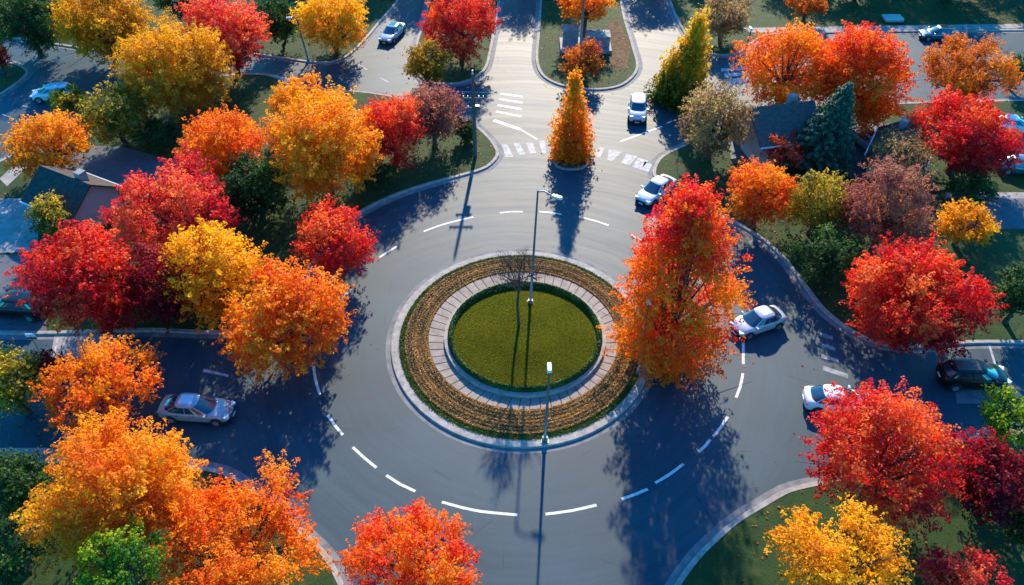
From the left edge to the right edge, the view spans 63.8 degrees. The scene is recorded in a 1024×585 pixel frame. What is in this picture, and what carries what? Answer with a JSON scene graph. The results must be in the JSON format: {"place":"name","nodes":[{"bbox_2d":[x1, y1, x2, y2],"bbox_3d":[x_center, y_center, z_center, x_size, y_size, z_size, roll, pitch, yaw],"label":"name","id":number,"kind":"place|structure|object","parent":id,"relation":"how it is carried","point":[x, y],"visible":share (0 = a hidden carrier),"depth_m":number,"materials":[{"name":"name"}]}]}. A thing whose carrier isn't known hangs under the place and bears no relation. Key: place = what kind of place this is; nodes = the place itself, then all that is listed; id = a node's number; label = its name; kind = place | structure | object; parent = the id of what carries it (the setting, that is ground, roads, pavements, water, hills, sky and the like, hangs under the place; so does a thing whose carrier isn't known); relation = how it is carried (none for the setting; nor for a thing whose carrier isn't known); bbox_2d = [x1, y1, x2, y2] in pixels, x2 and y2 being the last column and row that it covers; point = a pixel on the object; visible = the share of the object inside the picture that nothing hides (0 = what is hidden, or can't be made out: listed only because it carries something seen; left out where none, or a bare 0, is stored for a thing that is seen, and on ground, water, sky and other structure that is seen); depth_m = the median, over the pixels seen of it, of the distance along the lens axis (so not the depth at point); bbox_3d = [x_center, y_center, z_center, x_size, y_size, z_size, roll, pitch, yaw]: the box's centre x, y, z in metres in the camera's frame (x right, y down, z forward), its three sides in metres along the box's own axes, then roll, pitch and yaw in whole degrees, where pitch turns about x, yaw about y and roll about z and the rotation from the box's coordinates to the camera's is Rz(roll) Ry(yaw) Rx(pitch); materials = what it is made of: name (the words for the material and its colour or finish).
{"place":"outdoors","nodes":[
{"label":"outdoors","id":0,"kind":"place"},
{"bbox_2d":[0,463,336,584],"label":"lawn","id":1,"kind":"structure","parent":0,"point":[63,573],"depth_m":46.42,"materials":[{"name":"green plant"}]},
{"bbox_2d":[0,447,55,522],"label":"deciduous tree","id":2,"kind":"object","parent":1,"relation":"on","point":[16,496],"visible":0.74,"depth_m":46.74,"materials":[{"name":"green plant"}]},
{"bbox_2d":[0,509,57,584],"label":"deciduous tree","id":3,"kind":"object","parent":1,"relation":"on","point":[13,543],"visible":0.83,"depth_m":44.37,"materials":[{"name":"green plant"}]},
{"bbox_2d":[9,405,219,576],"bbox_3d":[-21.809,10.545,45.013,9.959,9.165,9.852,-21,46,-22],"label":"maple tree","id":4,"kind":"object","parent":1,"relation":"on","point":[110,496],"visible":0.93,"depth_m":42.65,"materials":[{"name":"orange plant"}]},
{"bbox_2d":[71,515,170,584],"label":"deciduous tree","id":5,"kind":"object","parent":1,"relation":"on","point":[119,562],"visible":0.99,"depth_m":39.88,"materials":[{"name":"green plant"}]},
{"bbox_2d":[142,449,333,584],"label":"maple tree","id":6,"kind":"object","parent":1,"relation":"on","point":[242,553],"visible":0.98,"depth_m":42.93,"materials":[{"name":"orange plant"}]},
{"bbox_2d":[1,0,395,60],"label":"lawn","id":7,"kind":"structure","parent":0,"point":[375,11],"depth_m":98.10,"materials":[{"name":"green plant"}]},
{"bbox_2d":[0,0,64,57],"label":"deciduous tree","id":8,"kind":"object","parent":7,"relation":"on","point":[33,19],"visible":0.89,"depth_m":89.70,"materials":[{"name":"green plant"}]},
{"bbox_2d":[46,0,155,67],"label":"maple tree","id":9,"kind":"object","parent":7,"relation":"on","point":[97,27],"visible":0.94,"depth_m":87.44,"materials":[{"name":"yellow plant"}]},
{"bbox_2d":[255,0,305,49],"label":"deciduous tree","id":10,"kind":"object","parent":7,"relation":"on","point":[277,13],"visible":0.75,"depth_m":92.22,"materials":[{"name":"green plant"}]},
{"bbox_2d":[288,0,368,70],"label":"maple tree","id":11,"kind":"object","parent":7,"relation":"on","point":[334,22],"visible":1,"depth_m":89.88,"materials":[{"name":"yellow plant"}]},
{"bbox_2d":[0,75,495,330],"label":"lawn","id":12,"kind":"structure","parent":0,"point":[274,230],"depth_m":75.81,"materials":[{"name":"green plant"}]},
{"bbox_2d":[0,198,37,252],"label":"driveway","id":13,"kind":"structure","parent":12,"relation":"on","point":[13,223],"depth_m":69.90,"materials":[{"name":"concrete"}]},
{"bbox_2d":[0,254,46,330],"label":"driveway","id":14,"kind":"structure","parent":12,"relation":"on","point":[7,263],"depth_m":64.14,"materials":[{"name":"concrete"}]},
{"bbox_2d":[0,288,50,322],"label":"parked car","id":15,"kind":"object","parent":14,"relation":"on","point":[9,308],"visible":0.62,"depth_m":60.69,"materials":[{"name":"black paint"}]},
{"bbox_2d":[0,106,99,181],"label":"maple tree","id":16,"kind":"object","parent":12,"relation":"on","point":[53,153],"visible":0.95,"depth_m":72.26,"materials":[{"name":"orange plant"}]},
{"bbox_2d":[23,189,81,242],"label":"maple tree","id":17,"kind":"object","parent":12,"relation":"on","point":[44,212],"visible":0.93,"depth_m":65.98,"materials":[{"name":"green plant"}]},
{"bbox_2d":[19,165,123,232],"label":"house","id":18,"kind":"structure","parent":12,"relation":"on","point":[85,194],"depth_m":68.42,"materials":[{"name":"grey"}]},
{"bbox_2d":[3,218,153,345],"bbox_3d":[-30.186,-0.833,58.072,9.103,8.782,9.965,0,42,0],"label":"maple tree","id":19,"kind":"object","parent":12,"relation":"on","point":[66,298],"visible":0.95,"depth_m":56.05,"materials":[{"name":"red plant"}]},
{"bbox_2d":[56,146,178,193],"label":"driveway","id":20,"kind":"structure","parent":12,"relation":"on","point":[116,158],"depth_m":77.30,"materials":[{"name":"concrete"}]},
{"bbox_2d":[71,75,165,150],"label":"deciduous tree","id":21,"kind":"object","parent":12,"relation":"on","point":[117,110],"visible":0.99,"depth_m":76.47,"materials":[{"name":"green plant"}]},
{"bbox_2d":[128,115,179,153],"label":"shrub","id":22,"kind":"object","parent":12,"relation":"on","point":[154,134],"visible":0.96,"depth_m":77.82,"materials":[{"name":"green plant"}]},
{"bbox_2d":[106,237,212,333],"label":"maple tree","id":23,"kind":"object","parent":12,"relation":"on","point":[154,299],"visible":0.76,"depth_m":57.78,"materials":[{"name":"red plant"}]},
{"bbox_2d":[102,6,241,124],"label":"maple tree","id":24,"kind":"object","parent":12,"relation":"on","point":[162,60],"visible":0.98,"depth_m":78.66,"materials":[{"name":"yellow plant"}]},
{"bbox_2d":[97,141,246,266],"bbox_3d":[-27.191,-6.542,64.233,10.765,9.110,9.875,-25,47,-25],"label":"maple tree","id":25,"kind":"object","parent":12,"relation":"on","point":[182,212],"visible":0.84,"depth_m":63.05,"materials":[{"name":"red plant"}]},
{"bbox_2d":[148,215,276,333],"bbox_3d":[-21.465,-1.611,59.590,8.482,7.923,8.533,0,42,0],"label":"maple tree","id":26,"kind":"object","parent":12,"relation":"on","point":[223,274],"visible":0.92,"depth_m":57.80,"materials":[{"name":"yellow plant"}]},
{"bbox_2d":[171,103,267,184],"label":"maple tree","id":27,"kind":"object","parent":12,"relation":"on","point":[205,138],"visible":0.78,"depth_m":70.06,"materials":[{"name":"orange plant"}]},
{"bbox_2d":[173,0,273,76],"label":"maple tree","id":28,"kind":"object","parent":12,"relation":"on","point":[239,25],"visible":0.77,"depth_m":85.25,"materials":[{"name":"red plant"}]},
{"bbox_2d":[213,148,296,226],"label":"deciduous tree","id":29,"kind":"object","parent":12,"relation":"on","point":[243,186],"visible":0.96,"depth_m":67.47,"materials":[{"name":"green plant"}]},
{"bbox_2d":[211,255,358,387],"bbox_3d":[-15.302,1.859,55.366,9.692,8.424,9.621,0,42,0],"label":"maple tree","id":30,"kind":"object","parent":12,"relation":"on","point":[296,316],"visible":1,"depth_m":54.13,"materials":[{"name":"orange plant"}]},
{"bbox_2d":[263,63,339,123],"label":"maple tree","id":31,"kind":"object","parent":12,"relation":"on","point":[293,88],"visible":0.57,"depth_m":78.98,"materials":[{"name":"orange plant"}]},
{"bbox_2d":[256,75,384,211],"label":"maple tree","id":32,"kind":"object","parent":12,"relation":"on","point":[308,141],"visible":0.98,"depth_m":67.58,"materials":[{"name":"orange plant"}]},
{"bbox_2d":[287,193,380,280],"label":"maple tree","id":33,"kind":"object","parent":12,"relation":"on","point":[332,240],"visible":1,"depth_m":61.61,"materials":[{"name":"red plant"}]},
{"bbox_2d":[355,90,427,168],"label":"maple tree","id":34,"kind":"object","parent":12,"relation":"on","point":[393,140],"visible":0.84,"depth_m":73.17,"materials":[{"name":"red plant"}]},
{"bbox_2d":[404,77,470,147],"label":"deciduous tree","id":35,"kind":"object","parent":12,"relation":"on","point":[440,121],"visible":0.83,"depth_m":76.30,"materials":[{"name":"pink plant"}]},
{"bbox_2d":[418,0,497,82],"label":"lawn","id":36,"kind":"structure","parent":0,"point":[456,72],"depth_m":92.83,"materials":[{"name":"green plant"}]},
{"bbox_2d":[397,37,453,87],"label":"maple tree","id":37,"kind":"object","parent":36,"relation":"on","point":[421,65],"visible":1,"depth_m":85.93,"materials":[{"name":"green plant"}]},
{"bbox_2d":[416,0,502,68],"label":"maple tree","id":38,"kind":"object","parent":36,"relation":"on","point":[443,17],"visible":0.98,"depth_m":88.96,"materials":[{"name":"red plant"}]},
{"bbox_2d":[0,0,1023,584],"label":"road","id":39,"kind":"structure","parent":0,"point":[654,534],"depth_m":56.70,"materials":[{"name":"grey asphalt"}]},
{"bbox_2d":[0,337,57,417],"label":"deciduous tree","id":40,"kind":"object","parent":39,"relation":"on","point":[11,392],"visible":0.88,"depth_m":52.21,"materials":[{"name":"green plant"}]},
{"bbox_2d":[26,332,166,439],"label":"maple tree","id":41,"kind":"object","parent":39,"relation":"on","point":[102,378],"visible":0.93,"depth_m":51.72,"materials":[{"name":"orange plant"}]},
{"bbox_2d":[0,454,352,584],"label":"curb","id":42,"kind":"structure","parent":39,"relation":"on","point":[323,544],"depth_m":49.87,"materials":[{"name":"concrete"}]},
{"bbox_2d":[156,392,235,426],"bbox_3d":[-20.814,7.584,54.303,4.960,1.568,2.145,3,42,4],"label":"parked car","id":43,"kind":"object","parent":39,"relation":"on","point":[214,411],"visible":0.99,"depth_m":53.79,"materials":[{"name":"grey paint"}]},
{"bbox_2d":[0,73,498,334],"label":"kerb","id":44,"kind":"structure","parent":39,"relation":"on","point":[193,331],"depth_m":71.30,"materials":[{"name":"concrete"}]},
{"bbox_2d":[0,72,503,339],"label":"gutter","id":45,"kind":"object","parent":39,"relation":"on","point":[363,214],"visible":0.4,"depth_m":72.09,"materials":[{"name":"concrete"}]},
{"bbox_2d":[334,496,483,584],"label":"maple tree","id":46,"kind":"object","parent":39,"relation":"on","point":[405,547],"visible":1,"depth_m":41.18,"materials":[{"name":"orange plant"}]},
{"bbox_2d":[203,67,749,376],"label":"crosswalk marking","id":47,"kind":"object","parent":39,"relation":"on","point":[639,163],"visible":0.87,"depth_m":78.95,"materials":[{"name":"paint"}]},
{"bbox_2d":[391,251,648,448],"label":"island kerb","id":48,"kind":"structure","parent":39,"relation":"on","point":[424,409],"depth_m":55.53,"materials":[{"name":"concrete"}]},
{"bbox_2d":[399,256,638,439],"bbox_3d":[0.695,3.237,60.021,17.726,0.030,18.808,0,42,0],"label":"grass edge","id":49,"kind":"object","parent":48,"relation":"on","point":[451,420],"depth_m":55.43,"materials":[{"name":"plant"}]},
{"bbox_2d":[398,254,638,439],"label":"grass tufts","id":50,"kind":"object","parent":49,"relation":"on","point":[597,417],"visible":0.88,"depth_m":56.21,"materials":[{"name":"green plant"}]},
{"bbox_2d":[404,257,638,434],"bbox_3d":[0.704,3.166,59.946,17.026,0.273,18.124,0,42,0],"label":"ground cover","id":51,"kind":"object","parent":49,"relation":"on","point":[446,288],"visible":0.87,"depth_m":56.93,"materials":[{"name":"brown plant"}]},
{"bbox_2d":[428,272,617,409],"bbox_3d":[0.806,3.146,60.101,13.791,0.140,14.191,0,42,0],"label":"paving base","id":52,"kind":"object","parent":51,"relation":"on","point":[511,397],"visible":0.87,"depth_m":58.94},
{"bbox_2d":[429,272,617,409],"bbox_3d":[0.806,3.099,60.058,13.730,0.068,14.130,0,42,0],"label":"paved ring","id":53,"kind":"object","parent":52,"relation":"on","point":[494,400],"visible":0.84,"depth_m":58.62,"materials":[{"name":"concrete"}]},
{"bbox_2d":[444,281,605,397],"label":"retaining wall","id":54,"kind":"structure","parent":53,"relation":"on","point":[566,387],"depth_m":56.55,"materials":[{"name":"concrete"}]},
{"bbox_2d":[452,285,596,391],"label":"island lawn","id":55,"kind":"structure","parent":54,"relation":"on","point":[560,343],"depth_m":59.00,"materials":[{"name":"green plant"}]},
{"bbox_2d":[485,244,553,326],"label":"bare tree","id":56,"kind":"object","parent":55,"relation":"on","point":[514,279],"visible":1,"depth_m":56.31,"materials":[{"name":"brown plant"}]},
{"bbox_2d":[447,281,602,391],"bbox_3d":[0.943,2.915,59.609,11.253,0.586,11.293,0,42,0],"label":"hedge","id":57,"kind":"object","parent":55,"relation":"on","point":[464,305],"visible":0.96,"depth_m":58.66,"materials":[{"name":"green plant"}]},
{"bbox_2d":[386,249,653,453],"bbox_3d":[0.695,3.350,60.121,19.726,0.001,20.808,0,42,0],"label":"gutter","id":58,"kind":"object","parent":39,"relation":"on","point":[439,429],"visible":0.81,"depth_m":55.35,"materials":[{"name":"concrete"}]},
{"bbox_2d":[312,211,744,515],"bbox_3d":[1.355,3.096,60.400,31.078,0.001,30.703,0,42,0],"label":"lane marking","id":59,"kind":"object","parent":39,"relation":"on","point":[548,513],"visible":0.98,"depth_m":52.23,"materials":[{"name":"paint"}]},
{"bbox_2d":[643,4,712,114],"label":"columnar tree","id":60,"kind":"object","parent":39,"relation":"on","point":[682,72],"visible":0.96,"depth_m":82.94,"materials":[{"name":"green plant"}]},
{"bbox_2d":[729,305,787,340],"bbox_3d":[18.113,2.033,60.532,4.260,1.568,2.145,-16,44,-17],"label":"parked car","id":61,"kind":"object","parent":39,"relation":"on","point":[760,319],"visible":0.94,"depth_m":60.00,"materials":[{"name":"silver metal"}]},
{"bbox_2d":[647,98,1023,352],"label":"gutter","id":62,"kind":"object","parent":39,"relation":"on","point":[819,311],"visible":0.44,"depth_m":62.52,"materials":[{"name":"concrete"}]},
{"bbox_2d":[652,99,1023,348],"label":"kerb","id":63,"kind":"structure","parent":39,"relation":"on","point":[805,285],"depth_m":63.94,"materials":[{"name":"concrete"}]},
{"bbox_2d":[665,428,1022,584],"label":"gutter","id":64,"kind":"object","parent":39,"relation":"on","point":[699,545],"visible":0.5,"depth_m":48.91,"materials":[{"name":"concrete"}]},
{"bbox_2d":[674,431,1019,584],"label":"kerb","id":65,"kind":"structure","parent":39,"relation":"on","point":[708,546],"depth_m":48.66,"materials":[{"name":"concrete"}]},
{"bbox_2d":[936,358,1011,393],"bbox_3d":[31.628,5.612,56.366,4.660,1.768,2.223,2,42,2],"label":"parked car","id":66,"kind":"object","parent":39,"relation":"on","point":[957,374],"visible":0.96,"depth_m":55.74,"materials":[{"name":"black paint"}]},
{"bbox_2d":[556,155,585,167],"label":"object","id":67,"kind":"structure","parent":0,"point":[560,164],"depth_m":77.19,"materials":[{"name":"plant"}]},
{"bbox_2d":[545,64,599,168],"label":"columnar tree","id":68,"kind":"object","parent":67,"relation":"on","point":[572,134],"visible":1,"depth_m":75.60,"materials":[{"name":"orange plant"}]},
{"bbox_2d":[538,0,635,87],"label":"lawn","id":69,"kind":"structure","parent":0,"point":[548,61],"depth_m":95.30,"materials":[{"name":"green plant"}]},
{"bbox_2d":[558,36,605,80],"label":"maple tree","id":70,"kind":"object","parent":69,"relation":"on","point":[584,61],"visible":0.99,"depth_m":87.66,"materials":[{"name":"orange plant"}]},
{"bbox_2d":[559,25,611,53],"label":"monument","id":71,"kind":"object","parent":69,"relation":"on","point":[569,38],"visible":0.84,"depth_m":94.44,"materials":[{"name":"grey stone"}]},
{"bbox_2d":[556,0,618,36],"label":"maple tree","id":72,"kind":"object","parent":69,"relation":"on","point":[575,6],"visible":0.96,"depth_m":94.13,"materials":[{"name":"orange plant"}]},
{"bbox_2d":[656,101,1023,343],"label":"lawn","id":73,"kind":"structure","parent":0,"point":[1005,249],"depth_m":69.18,"materials":[{"name":"green plant"}]},
{"bbox_2d":[674,77,761,163],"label":"deciduous tree","id":74,"kind":"object","parent":73,"relation":"on","point":[710,135],"visible":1,"depth_m":74.06,"materials":[{"name":"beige plant"}]},
{"bbox_2d":[722,155,802,232],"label":"maple tree","id":75,"kind":"object","parent":73,"relation":"on","point":[764,200],"visible":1,"depth_m":66.67,"materials":[{"name":"orange plant"}]},
{"bbox_2d":[732,93,817,167],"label":"house","id":76,"kind":"structure","parent":73,"relation":"on","point":[783,119],"depth_m":75.61,"materials":[{"name":"grey"}]},
{"bbox_2d":[728,17,844,106],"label":"maple tree","id":77,"kind":"object","parent":73,"relation":"on","point":[793,45],"visible":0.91,"depth_m":79.38,"materials":[{"name":"orange plant"}]},
{"bbox_2d":[781,167,854,240],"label":"deciduous tree","id":78,"kind":"object","parent":73,"relation":"on","point":[807,197],"visible":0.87,"depth_m":66.02,"materials":[{"name":"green plant"}]},
{"bbox_2d":[782,81,860,180],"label":"spruce tree","id":79,"kind":"object","parent":73,"relation":"on","point":[828,142],"visible":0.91,"depth_m":73.31,"materials":[{"name":"green plant"}]},
{"bbox_2d":[785,222,863,283],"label":"deciduous tree","id":80,"kind":"object","parent":73,"relation":"on","point":[829,262],"visible":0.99,"depth_m":62.15,"materials":[{"name":"green plant"}]},
{"bbox_2d":[791,17,925,139],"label":"maple tree","id":81,"kind":"object","parent":73,"relation":"on","point":[863,55],"visible":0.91,"depth_m":76.59,"materials":[{"name":"orange plant"}]},
{"bbox_2d":[845,122,887,178],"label":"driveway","id":82,"kind":"structure","parent":73,"relation":"on","point":[859,150],"depth_m":77.95,"materials":[{"name":"concrete"}]},
{"bbox_2d":[832,151,941,252],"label":"maple tree","id":83,"kind":"object","parent":73,"relation":"on","point":[863,217],"visible":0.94,"depth_m":63.31,"materials":[{"name":"pink plant"}]},
{"bbox_2d":[864,116,935,184],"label":"house","id":84,"kind":"structure","parent":73,"relation":"on","point":[899,125],"depth_m":74.22,"materials":[{"name":"grey"}]},
{"bbox_2d":[860,124,941,183],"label":"deciduous tree","id":85,"kind":"object","parent":73,"relation":"on","point":[887,137],"visible":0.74,"depth_m":71.64,"materials":[{"name":"beige plant"}]},
{"bbox_2d":[839,227,1009,360],"bbox_3d":[28.190,0.092,57.534,11.234,8.211,10.770,0,42,0],"label":"maple tree","id":86,"kind":"object","parent":73,"relation":"on","point":[917,293],"visible":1,"depth_m":55.62,"materials":[{"name":"red plant"}]},
{"bbox_2d":[906,84,1023,181],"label":"maple tree","id":87,"kind":"object","parent":73,"relation":"on","point":[967,136],"visible":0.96,"depth_m":71.92,"materials":[{"name":"red plant"}]},
{"bbox_2d":[931,197,1001,248],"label":"maple tree","id":88,"kind":"object","parent":73,"relation":"on","point":[956,222],"visible":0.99,"depth_m":65.67,"materials":[{"name":"yellow plant"}]},
{"bbox_2d":[917,23,1023,107],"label":"maple tree","id":89,"kind":"object","parent":73,"relation":"on","point":[938,69],"visible":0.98,"depth_m":81.97,"materials":[{"name":"orange plant"}]},
{"bbox_2d":[941,164,999,205],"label":"shrub","id":90,"kind":"object","parent":73,"relation":"on","point":[976,186],"visible":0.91,"depth_m":71.06,"materials":[{"name":"green plant"}]},
{"bbox_2d":[949,198,1023,228],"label":"driveway","id":91,"kind":"structure","parent":73,"relation":"on","point":[1009,212],"depth_m":71.50,"materials":[{"name":"concrete"}]},
{"bbox_2d":[989,260,1023,324],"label":"deciduous tree","id":92,"kind":"object","parent":73,"relation":"on","point":[1013,298],"visible":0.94,"depth_m":59.20,"materials":[{"name":"green plant"}]},
{"bbox_2d":[671,0,1023,53],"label":"lawn","id":93,"kind":"structure","parent":0,"point":[772,13],"depth_m":102.85,"materials":[{"name":"green plant"}]},
{"bbox_2d":[698,0,755,41],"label":"deciduous tree","id":94,"kind":"object","parent":93,"relation":"on","point":[727,18],"visible":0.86,"depth_m":93.61,"materials":[{"name":"beige plant"}]},
{"bbox_2d":[681,435,1023,584],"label":"lawn","id":95,"kind":"structure","parent":0,"point":[721,563],"depth_m":47.51,"materials":[{"name":"green plant"}]},
{"bbox_2d":[762,493,916,584],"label":"maple tree","id":96,"kind":"object","parent":95,"relation":"on","point":[832,566],"visible":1,"depth_m":40.51,"materials":[{"name":"yellow plant"}]},
{"bbox_2d":[795,376,986,540],"bbox_3d":[21.323,9.825,46.969,9.833,10.690,9.503,0,42,0],"label":"maple tree","id":97,"kind":"object","parent":95,"relation":"on","point":[857,458],"visible":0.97,"depth_m":45.15,"materials":[{"name":"red plant"}]},
{"bbox_2d":[913,542,1014,584],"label":"maple tree","id":98,"kind":"object","parent":95,"relation":"on","point":[952,570],"visible":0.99,"depth_m":43.34,"materials":[{"name":"red plant"}]},
{"bbox_2d":[945,426,1023,530],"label":"maple tree","id":99,"kind":"object","parent":95,"relation":"on","point":[988,489],"visible":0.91,"depth_m":46.20,"materials":[{"name":"red plant"}]},
{"bbox_2d":[978,383,1023,447],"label":"deciduous tree","id":100,"kind":"object","parent":95,"relation":"on","point":[998,419],"visible":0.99,"depth_m":51.59,"materials":[{"name":"green plant"}]},
{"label":"kerb","id":101,"kind":"structure","parent":0,"visible":0},
{"label":"lawn","id":102,"kind":"structure","parent":101,"relation":"in","visible":0},
{"bbox_2d":[596,167,757,400],"bbox_3d":[10.974,-0.065,54.228,9.994,19.183,10.069,-17,45,-19],"label":"maple tree","id":103,"kind":"object","parent":102,"relation":"on","point":[687,237],"visible":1,"depth_m":51.75,"materials":[{"name":"orange plant"}]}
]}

